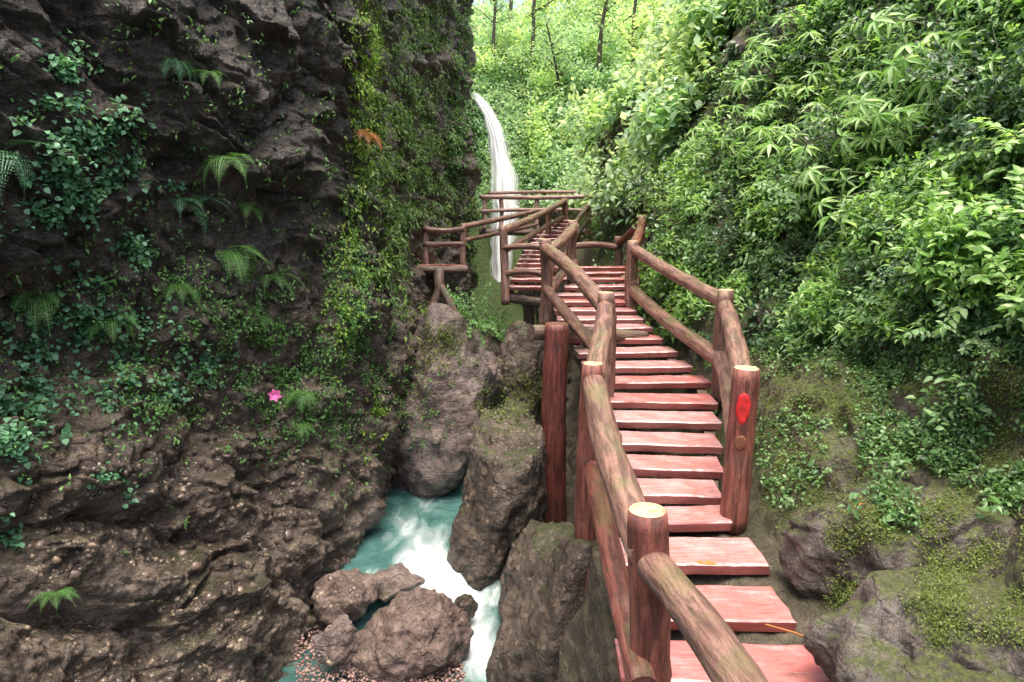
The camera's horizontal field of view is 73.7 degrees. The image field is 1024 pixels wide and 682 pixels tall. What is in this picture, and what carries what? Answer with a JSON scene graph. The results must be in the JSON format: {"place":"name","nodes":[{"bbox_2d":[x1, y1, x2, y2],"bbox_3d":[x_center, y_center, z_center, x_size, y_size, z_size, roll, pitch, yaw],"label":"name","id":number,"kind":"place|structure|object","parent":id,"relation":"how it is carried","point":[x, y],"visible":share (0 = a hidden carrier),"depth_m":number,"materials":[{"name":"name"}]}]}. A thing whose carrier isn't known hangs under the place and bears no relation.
{"place":"outdoors","nodes":[
{"label":"outdoors","id":0,"kind":"place"},
{"bbox_2d":[0,0,481,681],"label":"cliff","id":1,"kind":"structure","parent":0,"point":[112,588],"depth_m":5.03,"materials":[{"name":"stone"}]},
{"bbox_2d":[9,290,61,342],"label":"fern","id":2,"kind":"object","parent":1,"relation":"on","point":[43,301],"visible":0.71,"depth_m":4.18,"materials":[{"name":"green plant"}]},
{"bbox_2d":[0,140,70,205],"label":"fern","id":3,"kind":"object","parent":1,"relation":"on","point":[13,156],"visible":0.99,"depth_m":3.74,"materials":[{"name":"green plant"}]},
{"bbox_2d":[24,586,82,614],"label":"fern","id":4,"kind":"object","parent":1,"relation":"on","point":[54,593],"visible":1,"depth_m":3.84,"materials":[{"name":"green plant"}]},
{"bbox_2d":[61,311,141,351],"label":"fern","id":5,"kind":"object","parent":1,"relation":"on","point":[111,322],"visible":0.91,"depth_m":4.56,"materials":[{"name":"green plant"}]},
{"bbox_2d":[0,30,299,551],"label":"cliff creepers","id":6,"kind":"object","parent":1,"relation":"attached to","point":[63,180],"visible":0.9,"depth_m":4.22,"materials":[{"name":"green plant"}]},
{"bbox_2d":[153,283,200,317],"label":"fern","id":7,"kind":"object","parent":1,"relation":"on","point":[179,285],"visible":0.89,"depth_m":4.99,"materials":[{"name":"green plant"}]},
{"bbox_2d":[159,58,196,88],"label":"fern","id":8,"kind":"object","parent":1,"relation":"attached to","point":[185,65],"visible":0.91,"depth_m":4.67,"materials":[{"name":"green plant"}]},
{"bbox_2d":[25,443,363,681],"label":"embedded pebbles","id":9,"kind":"object","parent":1,"relation":"in","point":[194,566],"visible":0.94,"depth_m":4.54,"materials":[{"name":"stone"}]},
{"bbox_2d":[311,568,380,625],"bbox_3d":[-1.440,2.220,5.937,0.565,0.424,0.725,0,9,0],"label":"rock","id":10,"kind":"object","parent":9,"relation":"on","point":[368,584],"visible":0.91,"depth_m":5.76,"materials":[{"name":"brown stone"}]},
{"bbox_2d":[170,195,237,246],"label":"fern","id":11,"kind":"object","parent":1,"relation":"on","point":[186,203],"visible":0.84,"depth_m":5.12,"materials":[{"name":"green plant"}]},
{"bbox_2d":[197,152,258,194],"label":"fern","id":12,"kind":"object","parent":1,"relation":"attached to","point":[224,158],"visible":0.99,"depth_m":5.01,"materials":[{"name":"green plant"}]},
{"bbox_2d":[0,0,457,554],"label":"cliff weeds","id":13,"kind":"object","parent":1,"relation":"on","point":[282,378],"visible":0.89,"depth_m":5.59,"materials":[{"name":"green plant"}]},
{"bbox_2d":[215,245,277,295],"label":"fern","id":14,"kind":"object","parent":1,"relation":"on","point":[236,256],"visible":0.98,"depth_m":5.31,"materials":[{"name":"green plant"}]},
{"bbox_2d":[258,268,311,299],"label":"fern","id":15,"kind":"object","parent":1,"relation":"attached to","point":[278,278],"visible":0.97,"depth_m":5.80,"materials":[{"name":"green plant"}]},
{"bbox_2d":[282,390,316,415],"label":"fern","id":16,"kind":"object","parent":1,"relation":"on","point":[308,396],"visible":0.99,"depth_m":5.99,"materials":[{"name":"green plant"}]},
{"bbox_2d":[318,0,395,465],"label":"hanging vines","id":17,"kind":"object","parent":1,"relation":"hanging from","point":[370,64],"visible":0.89,"depth_m":7.14,"materials":[{"name":"green plant"}]},
{"bbox_2d":[339,0,484,347],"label":"cliff plants","id":18,"kind":"object","parent":1,"relation":"on","point":[394,216],"visible":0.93,"depth_m":11.65,"materials":[{"name":"green plant"}]},
{"bbox_2d":[441,0,479,292],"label":"corner greenery","id":19,"kind":"object","parent":1,"relation":"attached to","point":[457,150],"visible":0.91,"depth_m":16.33,"materials":[{"name":"green plant"}]},
{"bbox_2d":[414,209,538,310],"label":"viewing platform","id":20,"kind":"structure","parent":1,"relation":"on","point":[439,271],"depth_m":13.02,"materials":[{"name":"red wood"}]},
{"bbox_2d":[464,316,503,356],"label":"boulder","id":21,"kind":"object","parent":1,"relation":"on","point":[492,344],"visible":0.05,"depth_m":11.05,"materials":[{"name":"grey stone"}]},
{"bbox_2d":[459,299,512,332],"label":"leafy shrub","id":22,"kind":"object","parent":21,"relation":"on","point":[491,322],"visible":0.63,"depth_m":11.08,"materials":[{"name":"green plant"}]},
{"bbox_2d":[279,330,505,681],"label":"stream","id":23,"kind":"structure","parent":0,"point":[411,532],"depth_m":6.54,"materials":[{"name":"liquid"}]},
{"bbox_2d":[375,563,424,601],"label":"rock","id":24,"kind":"object","parent":23,"relation":"on","point":[397,578],"visible":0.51,"depth_m":6.23,"materials":[{"name":"brown stone"}]},
{"bbox_2d":[351,586,473,681],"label":"rock","id":25,"kind":"object","parent":23,"relation":"in","point":[417,632],"visible":0.94,"depth_m":5.23,"materials":[{"name":"brown stone"}]},
{"bbox_2d":[391,302,503,498],"bbox_3d":[-0.942,0.778,8.408,1.681,2.538,1.442,0,9,0],"label":"boulder","id":26,"kind":"object","parent":23,"relation":"in","point":[420,473],"visible":0.66,"depth_m":7.87,"materials":[{"name":"grey stone"}]},
{"bbox_2d":[445,282,506,346],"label":"leafy shrub","id":27,"kind":"object","parent":26,"relation":"on","point":[477,325],"visible":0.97,"depth_m":7.99,"materials":[{"name":"green plant"}]},
{"bbox_2d":[454,593,477,621],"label":"rock","id":28,"kind":"object","parent":23,"relation":"in","point":[467,603],"visible":0.69,"depth_m":5.82,"materials":[{"name":"brown stone"}]},
{"bbox_2d":[471,93,517,281],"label":"waterfall","id":29,"kind":"structure","parent":0,"point":[503,177],"depth_m":21.76,"materials":[{"name":"white liquid"}]},
{"bbox_2d":[468,0,664,329],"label":"hill","id":30,"kind":"structure","parent":0,"point":[485,255],"depth_m":22.05,"materials":[{"name":"green plant"}]},
{"bbox_2d":[472,0,518,71],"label":"tree","id":31,"kind":"object","parent":30,"relation":"on","point":[492,35],"visible":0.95,"depth_m":27.35,"materials":[{"name":"green plant"}]},
{"bbox_2d":[463,70,534,218],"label":"foliage","id":32,"kind":"object","parent":30,"relation":"on","point":[480,142],"visible":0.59,"depth_m":24.46,"materials":[{"name":"green plant"}]},
{"bbox_2d":[514,0,572,75],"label":"tree","id":33,"kind":"object","parent":30,"relation":"on","point":[533,9],"visible":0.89,"depth_m":27.14,"materials":[{"name":"green plant"}]},
{"bbox_2d":[525,7,592,112],"bbox_3d":[1.745,-10.294,25.421,2.440,4.562,1.902,4,10,22],"label":"tree","id":34,"kind":"object","parent":30,"relation":"on","point":[563,73],"visible":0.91,"depth_m":25.35,"materials":[{"name":"green plant"}]},
{"bbox_2d":[579,0,629,89],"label":"tree","id":35,"kind":"object","parent":30,"relation":"on","point":[601,26],"visible":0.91,"depth_m":25.95,"materials":[{"name":"green plant"}]},
{"bbox_2d":[469,0,749,234],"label":"foliage","id":36,"kind":"object","parent":30,"relation":"on","point":[562,161],"visible":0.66,"depth_m":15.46,"materials":[{"name":"green plant"}]},
{"bbox_2d":[588,0,660,72],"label":"tree","id":37,"kind":"object","parent":30,"relation":"on","point":[640,20],"visible":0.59,"depth_m":23.52,"materials":[{"name":"green plant"}]},
{"bbox_2d":[587,0,1023,358],"bbox_3d":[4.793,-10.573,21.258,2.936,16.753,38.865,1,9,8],"label":"bright undergrowth","id":38,"kind":"object","parent":30,"relation":"on","point":[948,284],"visible":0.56,"depth_m":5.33,"materials":[{"name":"green plant"}]},
{"bbox_2d":[536,0,1023,681],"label":"ground","id":39,"kind":"structure","parent":0,"point":[588,646],"depth_m":4.37,"materials":[{"name":"green plant"}]},
{"bbox_2d":[293,625,465,681],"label":"gravel","id":40,"kind":"structure","parent":39,"relation":"on","point":[305,670],"depth_m":5.22,"materials":[{"name":"gravel"}]},
{"bbox_2d":[312,614,358,673],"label":"rock","id":41,"kind":"object","parent":40,"relation":"on","point":[336,643],"visible":0.95,"depth_m":5.16,"materials":[{"name":"stone"}]},
{"bbox_2d":[382,314,541,453],"bbox_3d":[-0.370,-0.268,13.486,2.048,1.865,14.534,0,9,0],"label":"moss","id":42,"kind":"object","parent":39,"relation":"on","point":[451,351],"visible":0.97,"depth_m":7.90,"materials":[{"name":"green plant"}]},
{"bbox_2d":[447,399,547,590],"bbox_3d":[-0.147,1.792,6.880,1.028,2.242,1.510,0,9,0],"label":"boulder","id":43,"kind":"object","parent":39,"relation":"on","point":[504,500],"visible":0.74,"depth_m":6.32,"materials":[{"name":"grey stone"}]},
{"bbox_2d":[496,320,543,424],"bbox_3d":[0.151,0.643,9.940,1.012,1.904,1.371,5,10,27],"label":"boulder","id":44,"kind":"object","parent":39,"relation":"on","point":[519,349],"visible":0.36,"depth_m":9.43,"materials":[{"name":"grey stone"}]},
{"bbox_2d":[497,519,543,617],"bbox_3d":[0.276,2.283,6.020,0.814,1.412,1.370,0,9,0],"label":"boulder","id":45,"kind":"object","parent":39,"relation":"on","point":[511,569],"visible":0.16,"depth_m":5.83,"materials":[{"name":"stone"}]},
{"bbox_2d":[479,190,597,235],"bbox_3d":[0.746,-3.403,18.052,3.180,1.219,1.374,0,9,0],"label":"footbridge","id":46,"kind":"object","parent":39,"relation":"on","point":[500,197],"visible":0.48,"depth_m":17.45,"materials":[{"name":"brown wood"}]},
{"bbox_2d":[485,521,593,681],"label":"boulder","id":47,"kind":"object","parent":39,"relation":"on","point":[541,605],"visible":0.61,"depth_m":4.48,"materials":[{"name":"brown stone"}]},
{"bbox_2d":[518,204,560,314],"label":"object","id":48,"kind":"object","parent":39,"relation":"on","point":[555,215],"visible":0.09,"depth_m":20.62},
{"bbox_2d":[509,220,571,364],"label":"timber staircase","id":49,"kind":"structure","parent":39,"relation":"on","point":[529,303],"depth_m":11.40,"materials":[{"name":"red wood"}]},
{"bbox_2d":[499,198,591,304],"bbox_3d":[0.852,-2.031,13.831,0.820,1.954,6.801,2,9,12],"label":"log railing","id":50,"kind":"object","parent":49,"relation":"attached to","point":[505,249],"visible":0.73,"depth_m":11.64,"materials":[{"name":"brown wood"}]},
{"bbox_2d":[597,100,638,187],"bbox_3d":[2.563,-4.148,14.567,1.449,1.954,1.594,0,9,0],"label":"boulder","id":51,"kind":"object","parent":39,"relation":"on","point":[613,132],"visible":0.16,"depth_m":14.12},
{"bbox_2d":[619,428,675,506],"bbox_3d":[1.048,1.861,6.173,1.128,2.331,1.486,6,11,31],"label":"boulder","id":52,"kind":"object","parent":39,"relation":"on","point":[640,452],"visible":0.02,"depth_m":5.79,"materials":[{"name":"grey stone"}]},
{"bbox_2d":[624,151,693,210],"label":"leafy shrub","id":53,"kind":"object","parent":39,"relation":"on","point":[647,188],"visible":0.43,"depth_m":10.45,"materials":[{"name":"green plant"}]},
{"bbox_2d":[651,174,696,208],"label":"leafy shrub","id":54,"kind":"object","parent":39,"relation":"on","point":[677,198],"visible":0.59,"depth_m":8.93,"materials":[{"name":"green plant"}]},
{"bbox_2d":[527,266,830,681],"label":"timber staircase","id":55,"kind":"structure","parent":39,"relation":"on","point":[748,608],"depth_m":5.15,"materials":[{"name":"red wood"}]},
{"bbox_2d":[539,220,768,681],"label":"log railing","id":56,"kind":"object","parent":55,"relation":"on","point":[653,590],"visible":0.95,"depth_m":3.07,"materials":[{"name":"brown wood"}]},
{"bbox_2d":[576,215,759,533],"bbox_3d":[1.684,-0.556,8.393,1.125,2.094,8.882,0,9,0],"label":"log railing","id":57,"kind":"object","parent":55,"relation":"on","point":[735,385],"visible":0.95,"depth_m":5.33,"materials":[{"name":"brown wood"}]},
{"bbox_2d":[681,210,733,264],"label":"leafy shrub","id":58,"kind":"object","parent":39,"relation":"on","point":[698,252],"visible":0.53,"depth_m":7.95,"materials":[{"name":"green plant"}]},
{"bbox_2d":[682,120,745,164],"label":"leafy shrub","id":59,"kind":"object","parent":39,"relation":"on","point":[706,130],"visible":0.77,"depth_m":8.70,"materials":[{"name":"green plant"}]},
{"bbox_2d":[691,179,759,265],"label":"leafy shrub","id":60,"kind":"object","parent":39,"relation":"on","point":[727,244],"visible":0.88,"depth_m":7.57,"materials":[{"name":"green plant"}]},
{"bbox_2d":[703,50,758,116],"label":"leafy shrub","id":61,"kind":"object","parent":39,"relation":"on","point":[745,55],"visible":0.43,"depth_m":9.05,"materials":[{"name":"green plant"}]},
{"bbox_2d":[715,104,773,149],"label":"leafy shrub","id":62,"kind":"object","parent":39,"relation":"on","point":[753,110],"visible":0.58,"depth_m":8.04,"materials":[{"name":"green plant"}]},
{"bbox_2d":[729,121,786,198],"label":"leafy shrub","id":63,"kind":"object","parent":39,"relation":"on","point":[744,151],"visible":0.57,"depth_m":7.57,"materials":[{"name":"green plant"}]},
{"bbox_2d":[732,231,788,288],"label":"leafy shrub","id":64,"kind":"object","parent":39,"relation":"on","point":[763,251],"visible":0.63,"depth_m":7.01,"materials":[{"name":"green plant"}]},
{"bbox_2d":[730,15,798,97],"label":"leafy shrub","id":65,"kind":"object","parent":39,"relation":"on","point":[742,82],"visible":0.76,"depth_m":7.93,"materials":[{"name":"green plant"}]},
{"bbox_2d":[742,73,823,135],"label":"leafy shrub","id":66,"kind":"object","parent":39,"relation":"on","point":[769,103],"visible":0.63,"depth_m":7.47,"materials":[{"name":"green plant"}]},
{"bbox_2d":[752,174,824,222],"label":"leafy shrub","id":67,"kind":"object","parent":39,"relation":"on","point":[760,184],"visible":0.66,"depth_m":6.47,"materials":[{"name":"green plant"}]},
{"bbox_2d":[581,0,1023,524],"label":"undergrowth","id":68,"kind":"object","parent":39,"relation":"on","point":[1004,317],"visible":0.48,"depth_m":5.89,"materials":[{"name":"green plant"}]},
{"bbox_2d":[769,217,836,294],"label":"leafy shrub","id":69,"kind":"object","parent":39,"relation":"on","point":[820,257],"visible":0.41,"depth_m":6.37,"materials":[{"name":"green plant"}]},
{"bbox_2d":[745,102,867,170],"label":"leafy shrub","id":70,"kind":"object","parent":39,"relation":"on","point":[780,134],"visible":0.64,"depth_m":6.48,"materials":[{"name":"green plant"}]},
{"bbox_2d":[792,311,842,361],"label":"leafy shrub","id":71,"kind":"object","parent":39,"relation":"on","point":[830,342],"visible":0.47,"depth_m":5.42,"materials":[{"name":"green plant"}]},
{"bbox_2d":[791,176,848,252],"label":"leafy shrub","id":72,"kind":"object","parent":39,"relation":"on","point":[826,229],"visible":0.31,"depth_m":6.18,"materials":[{"name":"green plant"}]},
{"bbox_2d":[776,281,863,339],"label":"leafy shrub","id":73,"kind":"object","parent":39,"relation":"on","point":[809,310],"visible":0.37,"depth_m":5.48,"materials":[{"name":"green plant"}]},
{"bbox_2d":[781,0,884,68],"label":"leafy shrub","id":74,"kind":"object","parent":39,"relation":"on","point":[805,55],"visible":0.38,"depth_m":7.28,"materials":[{"name":"green plant"}]},
{"bbox_2d":[784,44,881,143],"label":"leafy shrub","id":75,"kind":"object","parent":39,"relation":"on","point":[834,59],"visible":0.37,"depth_m":6.98,"materials":[{"name":"green plant"}]},
{"bbox_2d":[797,17,885,85],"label":"leafy shrub","id":76,"kind":"object","parent":39,"relation":"on","point":[849,46],"visible":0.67,"depth_m":7.10,"materials":[{"name":"green plant"}]},
{"bbox_2d":[799,112,906,191],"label":"leafy shrub","id":77,"kind":"object","parent":39,"relation":"on","point":[867,162],"visible":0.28,"depth_m":5.74,"materials":[{"name":"green plant"}]},
{"bbox_2d":[790,82,926,160],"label":"leafy shrub","id":78,"kind":"object","parent":39,"relation":"on","point":[830,123],"visible":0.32,"depth_m":6.00,"materials":[{"name":"green plant"}]},
{"bbox_2d":[833,242,898,306],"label":"leafy shrub","id":79,"kind":"object","parent":39,"relation":"on","point":[848,255],"visible":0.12,"depth_m":5.32,"materials":[{"name":"green plant"}]},
{"bbox_2d":[835,270,903,332],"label":"leafy shrub","id":80,"kind":"object","parent":39,"relation":"on","point":[867,300],"visible":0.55,"depth_m":4.67,"materials":[{"name":"green plant"}]},
{"bbox_2d":[796,106,961,236],"bbox_3d":[2.888,-1.250,5.164,1.338,0.388,1.272,-26,35,30],"label":"leafy shrub","id":81,"kind":"object","parent":39,"relation":"on","point":[910,117],"visible":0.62,"depth_m":5.33,"materials":[{"name":"green plant"}]},
{"bbox_2d":[821,0,940,51],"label":"leafy shrub","id":82,"kind":"object","parent":39,"relation":"on","point":[902,8],"visible":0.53,"depth_m":6.47,"materials":[{"name":"green plant"}]},
{"bbox_2d":[740,315,1023,538],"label":"seedlings","id":83,"kind":"object","parent":39,"relation":"on","point":[954,456],"visible":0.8,"depth_m":3.94,"materials":[{"name":"green plant"}]},
{"bbox_2d":[814,42,951,150],"bbox_3d":[3.232,-2.041,5.673,1.366,0.618,1.217,10,50,34],"label":"leafy shrub","id":84,"kind":"object","parent":39,"relation":"on","point":[851,97],"visible":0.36,"depth_m":5.72,"materials":[{"name":"green plant"}]},
{"bbox_2d":[753,354,1023,651],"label":"moss tufts","id":85,"kind":"object","parent":39,"relation":"on","point":[938,636],"visible":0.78,"depth_m":3.27,"materials":[{"name":"green plant"}]},
{"bbox_2d":[830,72,954,180],"bbox_3d":[2.958,-1.670,5.325,0.568,1.204,1.054,35,-23,-31],"label":"leafy shrub","id":86,"kind":"object","parent":39,"relation":"on","point":[877,116],"visible":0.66,"depth_m":5.29,"materials":[{"name":"green plant"}]},
{"bbox_2d":[778,476,1018,599],"bbox_3d":[2.135,1.074,3.561,1.394,0.713,0.979,0,9,0],"label":"boulder","id":87,"kind":"object","parent":39,"relation":"on","point":[808,559],"visible":0.48,"depth_m":3.33,"materials":[{"name":"grey stone"}]},
{"bbox_2d":[836,144,966,235],"bbox_3d":[2.714,-0.973,4.889,0.462,0.643,0.919,35,-26,-7],"label":"leafy shrub","id":88,"kind":"object","parent":39,"relation":"on","point":[901,165],"visible":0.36,"depth_m":4.82,"materials":[{"name":"green plant"}]},
{"bbox_2d":[803,567,1023,681],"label":"boulder","id":89,"kind":"object","parent":39,"relation":"on","point":[866,632],"visible":0.9,"depth_m":2.72,"materials":[{"name":"grey stone"}]},
{"bbox_2d":[836,167,1013,292],"bbox_3d":[2.547,-0.681,4.203,0.962,0.442,0.926,-37,19,-2],"label":"leafy shrub","id":90,"kind":"object","parent":39,"relation":"on","point":[905,258],"visible":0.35,"depth_m":4.23,"materials":[{"name":"green plant"}]},
{"bbox_2d":[858,10,1001,124],"bbox_3d":[3.439,-2.305,5.568,1.362,0.616,1.214,-24,40,7],"label":"leafy shrub","id":91,"kind":"object","parent":39,"relation":"on","point":[896,77],"visible":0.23,"depth_m":5.53,"materials":[{"name":"green plant"}]},
{"bbox_2d":[861,0,1023,88],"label":"leafy shrub","id":92,"kind":"object","parent":39,"relation":"on","point":[885,18],"visible":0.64,"depth_m":5.39,"materials":[{"name":"green plant"}]},
{"bbox_2d":[866,27,1023,139],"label":"leafy shrub","id":93,"kind":"object","parent":39,"relation":"on","point":[954,121],"visible":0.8,"depth_m":4.48,"materials":[{"name":"green plant"}]},
{"bbox_2d":[885,171,1018,252],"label":"leafy shrub","id":94,"kind":"object","parent":39,"relation":"on","point":[945,175],"visible":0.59,"depth_m":3.88,"materials":[{"name":"green plant"}]},
{"bbox_2d":[902,300,1001,358],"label":"leafy shrub","id":95,"kind":"object","parent":39,"relation":"on","point":[970,343],"visible":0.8,"depth_m":3.78,"materials":[{"name":"green plant"}]},
{"bbox_2d":[893,235,1012,337],"bbox_3d":[2.615,-0.421,3.930,0.887,0.419,0.712,-38,19,-11],"label":"leafy shrub","id":96,"kind":"object","parent":39,"relation":"on","point":[975,279],"visible":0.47,"depth_m":3.77,"materials":[{"name":"green plant"}]},
{"bbox_2d":[902,130,1005,229],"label":"leafy shrub","id":97,"kind":"object","parent":39,"relation":"on","point":[963,147],"visible":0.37,"depth_m":4.50,"materials":[{"name":"green plant"}]},
{"bbox_2d":[889,25,1023,147],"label":"leafy shrub","id":98,"kind":"object","parent":39,"relation":"on","point":[965,102],"visible":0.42,"depth_m":4.79,"materials":[{"name":"green plant"}]},
{"bbox_2d":[899,2,1023,165],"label":"leafy shrub","id":99,"kind":"object","parent":39,"relation":"on","point":[954,61],"visible":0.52,"depth_m":4.68,"materials":[{"name":"green plant"}]},
{"bbox_2d":[920,11,1006,78],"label":"leafy shrub","id":100,"kind":"object","parent":39,"relation":"on","point":[965,51],"visible":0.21,"depth_m":4.96,"materials":[{"name":"green plant"}]},
{"bbox_2d":[919,0,1017,46],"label":"leafy shrub","id":101,"kind":"object","parent":39,"relation":"on","point":[935,34],"visible":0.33,"depth_m":5.25,"materials":[{"name":"green plant"}]},
{"bbox_2d":[923,117,1023,174],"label":"leafy shrub","id":102,"kind":"object","parent":39,"relation":"on","point":[1009,142],"visible":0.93,"depth_m":4.20,"materials":[{"name":"green plant"}]},
{"bbox_2d":[925,165,1023,228],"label":"leafy shrub","id":103,"kind":"object","parent":39,"relation":"on","point":[1018,170],"visible":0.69,"depth_m":3.83,"materials":[{"name":"green plant"}]},
{"bbox_2d":[949,133,1019,213],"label":"leafy shrub","id":104,"kind":"object","parent":39,"relation":"on","point":[989,174],"visible":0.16,"depth_m":4.37,"materials":[{"name":"green plant"}]},
{"bbox_2d":[950,245,1023,316],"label":"leafy shrub","id":105,"kind":"object","parent":39,"relation":"on","point":[1002,268],"visible":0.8,"depth_m":3.59,"materials":[{"name":"green plant"}]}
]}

